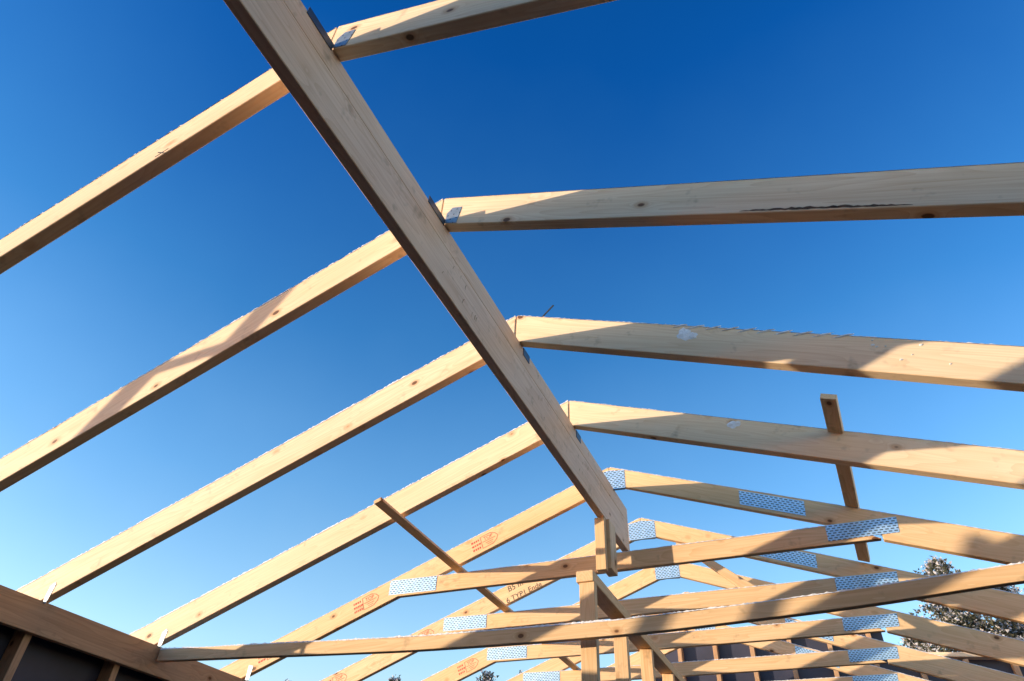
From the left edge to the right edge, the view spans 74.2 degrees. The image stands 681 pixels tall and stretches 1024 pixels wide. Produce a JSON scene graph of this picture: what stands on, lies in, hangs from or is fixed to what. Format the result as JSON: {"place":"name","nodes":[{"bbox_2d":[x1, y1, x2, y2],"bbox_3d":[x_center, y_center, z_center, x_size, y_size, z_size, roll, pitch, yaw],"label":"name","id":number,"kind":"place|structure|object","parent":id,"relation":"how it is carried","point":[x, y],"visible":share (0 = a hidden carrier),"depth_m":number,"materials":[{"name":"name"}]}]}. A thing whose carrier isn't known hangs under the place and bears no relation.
{"place":"outdoors","nodes":[
{"label":"outdoors","id":0,"kind":"place"},
{"bbox_2d":[388,675,400,680],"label":"snowy pine tree","id":1,"kind":"object","parent":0,"point":[394,679],"visible":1,"depth_m":27.96,"materials":[{"name":"grey plant"}]},
{"bbox_2d":[476,670,498,680],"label":"snowy pine tree","id":2,"kind":"object","parent":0,"point":[487,675],"visible":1,"depth_m":26.51,"materials":[{"name":"grey plant"}]},
{"bbox_2d":[0,0,1023,680],"label":"sky","id":3,"kind":"structure","parent":0,"point":[618,93],"materials":[{"name":"blue"}]},
{"bbox_2d":[899,616,940,651],"bbox_3d":[14.010,13.714,20.677,5.001,10.098,5.172,-14,-43,19],"label":"snowy pine tree","id":4,"kind":"object","parent":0,"point":[908,643],"visible":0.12,"depth_m":23.23,"materials":[{"name":"grey plant"}]},
{"bbox_2d":[908,555,1020,651],"bbox_3d":[13.879,11.813,19.476,5.397,11.441,5.466,21,-43,-20],"label":"snowy pine tree","id":5,"kind":"object","parent":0,"point":[938,567],"visible":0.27,"depth_m":21.41,"materials":[{"name":"plant"}]},
{"bbox_2d":[971,585,1023,640],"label":"snowy pine tree","id":6,"kind":"object","parent":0,"point":[1018,631],"visible":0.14,"depth_m":21.21,"materials":[{"name":"grey plant"}]},
{"bbox_3d":[0.659,4.400,2.962,7.200,0.240,10.550,-14,-43,19],"label":"subfloor","id":7,"kind":"object","parent":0,"visible":0},
{"bbox_2d":[0,624,162,680],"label":"sheathing","id":8,"kind":"object","parent":7,"relation":"on","point":[43,660],"depth_m":4.62,"materials":[{"name":"black"}]},
{"bbox_2d":[677,648,686,680],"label":"stud","id":9,"kind":"object","parent":7,"relation":"on","point":[680,655],"depth_m":9.32,"materials":[{"name":"beige wood"}]},
{"bbox_2d":[712,645,722,680],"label":"stud","id":10,"kind":"object","parent":7,"relation":"on","point":[716,656],"depth_m":9.14,"materials":[{"name":"beige wood"}]},
{"bbox_2d":[786,640,798,679],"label":"stud","id":11,"kind":"object","parent":7,"relation":"on","point":[796,674],"depth_m":8.65,"materials":[{"name":"beige wood"}]},
{"bbox_2d":[827,644,839,676],"bbox_3d":[4.017,5.420,7.482,0.055,4.291,0.125,-14,-43,19],"label":"stud","id":12,"kind":"object","parent":7,"relation":"on","point":[830,648],"depth_m":8.57,"materials":[{"name":"beige wood"}]},
{"bbox_2d":[656,633,1023,680],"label":"sheathing","id":13,"kind":"object","parent":7,"relation":"on","point":[728,651],"depth_m":8.90,"materials":[{"name":"black"}]},
{"bbox_2d":[928,652,993,659],"bbox_3d":[5.873,3.697,7.927,2.550,0.250,0.138,-14,-43,19],"label":"top rail","id":14,"kind":"object","parent":13,"relation":"attached to","point":[959,655],"depth_m":8.10,"materials":[{"name":"brown wood"}]},
{"bbox_2d":[865,633,879,666],"bbox_3d":[4.457,5.321,7.318,0.055,4.269,0.125,-14,-43,19],"label":"stud","id":15,"kind":"object","parent":7,"relation":"on","point":[868,635],"depth_m":8.57,"materials":[{"name":"beige wood"}]},
{"bbox_2d":[920,673,928,679],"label":"stud","id":16,"kind":"object","parent":7,"relation":"on","point":[924,676],"depth_m":8.10,"materials":[{"name":"beige wood"}]},
{"bbox_2d":[1010,664,1022,676],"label":"stud","id":17,"kind":"object","parent":7,"relation":"on","point":[1016,670],"depth_m":7.80,"materials":[{"name":"beige wood"}]},
{"bbox_3d":[-2.409,2.972,5.855,0.125,0.045,9.900,-14,-43,19],"label":"top plate","id":18,"kind":"object","parent":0,"visible":0},
{"bbox_2d":[0,585,245,680],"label":"header board","id":19,"kind":"object","parent":18,"relation":"attached to","point":[27,614],"visible":1,"depth_m":4.71,"materials":[{"name":"brown wood"}]},
{"bbox_2d":[0,27,337,273],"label":"roof rafter","id":20,"kind":"object","parent":18,"relation":"on","point":[147,164],"visible":0.73,"depth_m":2.89,"materials":[{"name":"brown wood"}]},
{"bbox_2d":[0,198,443,491],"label":"roof rafter","id":21,"kind":"object","parent":18,"relation":"on","point":[288,306],"visible":0.88,"depth_m":3.66,"materials":[{"name":"brown wood"}]},
{"bbox_2d":[15,316,516,603],"bbox_3d":[-1.804,0.960,4.450,4.286,0.263,0.066,-29,-46,5],"label":"roof rafter","id":22,"kind":"object","parent":18,"relation":"on","point":[386,402],"visible":0.91,"depth_m":4.42,"materials":[{"name":"brown wood"}]},
{"bbox_2d":[129,400,569,647],"bbox_3d":[-1.409,1.564,5.141,4.283,0.269,0.066,-29,-46,5],"label":"roof rafter","id":23,"kind":"object","parent":18,"relation":"on","point":[458,473],"visible":0.82,"depth_m":5.11,"materials":[{"name":"brown wood"}]},
{"bbox_2d":[157,561,1023,662],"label":"ceiling tie","id":24,"kind":"object","parent":23,"relation":"attached to","point":[1010,574],"visible":1,"depth_m":3.85,"materials":[{"name":"beige wood"}]},
{"bbox_2d":[421,564,1023,680],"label":"roof truss","id":25,"kind":"object","parent":18,"relation":"on","point":[875,619],"visible":0.62,"depth_m":6.35,"materials":[{"name":"wood"}]},
{"bbox_2d":[507,592,1023,680],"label":"roof truss","id":26,"kind":"object","parent":18,"relation":"on","point":[863,650],"visible":0.5,"depth_m":6.87,"materials":[{"name":"wood"}]},
{"bbox_2d":[607,625,928,680],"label":"roof truss","id":27,"kind":"object","parent":18,"relation":"on","point":[859,672],"visible":0.35,"depth_m":7.59,"materials":[{"name":"wood"}]},
{"bbox_3d":[3.902,1.421,3.611,0.125,0.045,9.900,-14,-43,19],"label":"top plate","id":28,"kind":"object","parent":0,"visible":0},
{"bbox_2d":[307,0,615,61],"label":"roof rafter","id":29,"kind":"object","parent":28,"relation":"on","point":[436,20],"visible":0.97,"depth_m":2.58,"materials":[{"name":"brown wood"}]},
{"bbox_2d":[219,467,1023,680],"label":"roof truss","id":30,"kind":"object","parent":28,"relation":"on","point":[845,525],"visible":0.88,"depth_m":5.15,"materials":[{"name":"wood"}]},
{"bbox_2d":[374,497,579,669],"bbox_3d":[0.126,2.812,6.690,0.062,0.034,5.540,-29,-46,4],"label":"brace lath","id":31,"kind":"object","parent":30,"relation":"attached to","point":[389,510],"visible":0.72,"depth_m":5.34,"materials":[{"name":"brown wood"}]},
{"bbox_2d":[594,517,617,576],"bbox_3d":[0.701,1.546,5.050,0.102,0.402,0.205,-14,-43,19],"label":"ridge post","id":32,"kind":"object","parent":30,"relation":"attached to","point":[605,547],"visible":1,"depth_m":4.99,"materials":[{"name":"beige wood"}]},
{"bbox_2d":[223,0,629,551],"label":"ridge beam","id":33,"kind":"structure","parent":32,"relation":"on","point":[278,37],"depth_m":3.08,"materials":[{"name":"beige wood"}]},
{"bbox_2d":[283,0,627,522],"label":"beam lamella","id":34,"kind":"object","parent":33,"relation":"on","point":[326,54],"visible":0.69,"depth_m":3.34,"materials":[{"name":"beige wood"}]},
{"bbox_2d":[820,393,869,561],"bbox_3d":[2.298,1.030,4.616,0.085,0.035,2.352,2,-36,34],"label":"brace lath","id":35,"kind":"object","parent":30,"relation":"attached to","point":[831,412],"visible":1,"depth_m":4.39,"materials":[{"name":"brown wood"}]},
{"bbox_2d":[320,517,1023,680],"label":"roof truss","id":36,"kind":"object","parent":28,"relation":"on","point":[480,614],"visible":0.69,"depth_m":5.80,"materials":[{"name":"wood"}]},
{"bbox_2d":[428,162,1023,231],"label":"roof rafter","id":37,"kind":"object","parent":28,"relation":"on","point":[989,190],"visible":0.99,"depth_m":2.69,"materials":[{"name":"brown wood"}]},
{"bbox_2d":[514,315,1023,391],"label":"roof rafter","id":38,"kind":"object","parent":28,"relation":"on","point":[985,366],"visible":0.99,"depth_m":3.38,"materials":[{"name":"brown wood"}]},
{"bbox_2d":[568,401,1023,489],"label":"roof rafter","id":39,"kind":"object","parent":28,"relation":"on","point":[992,466],"visible":0.98,"depth_m":4.08,"materials":[{"name":"brown wood"}]},
{"bbox_3d":[1.365,5.284,4.200,0.110,0.050,5.210,-14,-43,19],"label":"sole plate","id":40,"kind":"object","parent":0,"visible":0},
{"bbox_2d":[579,582,599,680],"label":"stud","id":41,"kind":"object","parent":40,"relation":"on","point":[590,664],"visible":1,"depth_m":4.03,"materials":[{"name":"beige wood"}]},
{"bbox_2d":[576,570,685,680],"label":"top plate","id":42,"kind":"object","parent":41,"relation":"on","point":[610,605],"visible":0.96,"depth_m":4.71,"materials":[{"name":"beige wood"}]},
{"bbox_2d":[614,637,630,680],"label":"stud","id":43,"kind":"object","parent":40,"relation":"on","point":[622,660],"visible":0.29,"depth_m":4.58,"materials":[{"name":"beige wood"}]},
{"bbox_2d":[640,649,655,680],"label":"stud","id":44,"kind":"object","parent":40,"relation":"on","point":[647,665],"visible":1,"depth_m":5.18,"materials":[{"name":"beige wood"}]},
{"bbox_2d":[662,673,674,680],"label":"stud","id":45,"kind":"object","parent":40,"relation":"on","point":[668,677],"visible":1,"depth_m":5.73,"materials":[{"name":"beige wood"}]},
{"bbox_2d":[749,646,760,680],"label":"stud","id":46,"kind":"object","parent":40,"relation":"on","point":[753,654],"depth_m":8.95,"materials":[{"name":"beige wood"}]},
{"bbox_3d":[-2.520,5.013,4.130,0.125,0.050,9.900,-14,-43,19],"label":"sole plate","id":47,"kind":"object","parent":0,"visible":0},
{"bbox_2d":[0,630,31,680],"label":"stud","id":48,"kind":"object","parent":47,"relation":"on","point":[14,651],"depth_m":4.31,"materials":[{"name":"brown wood"}]},
{"bbox_2d":[97,661,119,680],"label":"stud","id":49,"kind":"object","parent":47,"relation":"on","point":[109,671],"depth_m":4.85,"materials":[{"name":"brown wood"}]}
]}

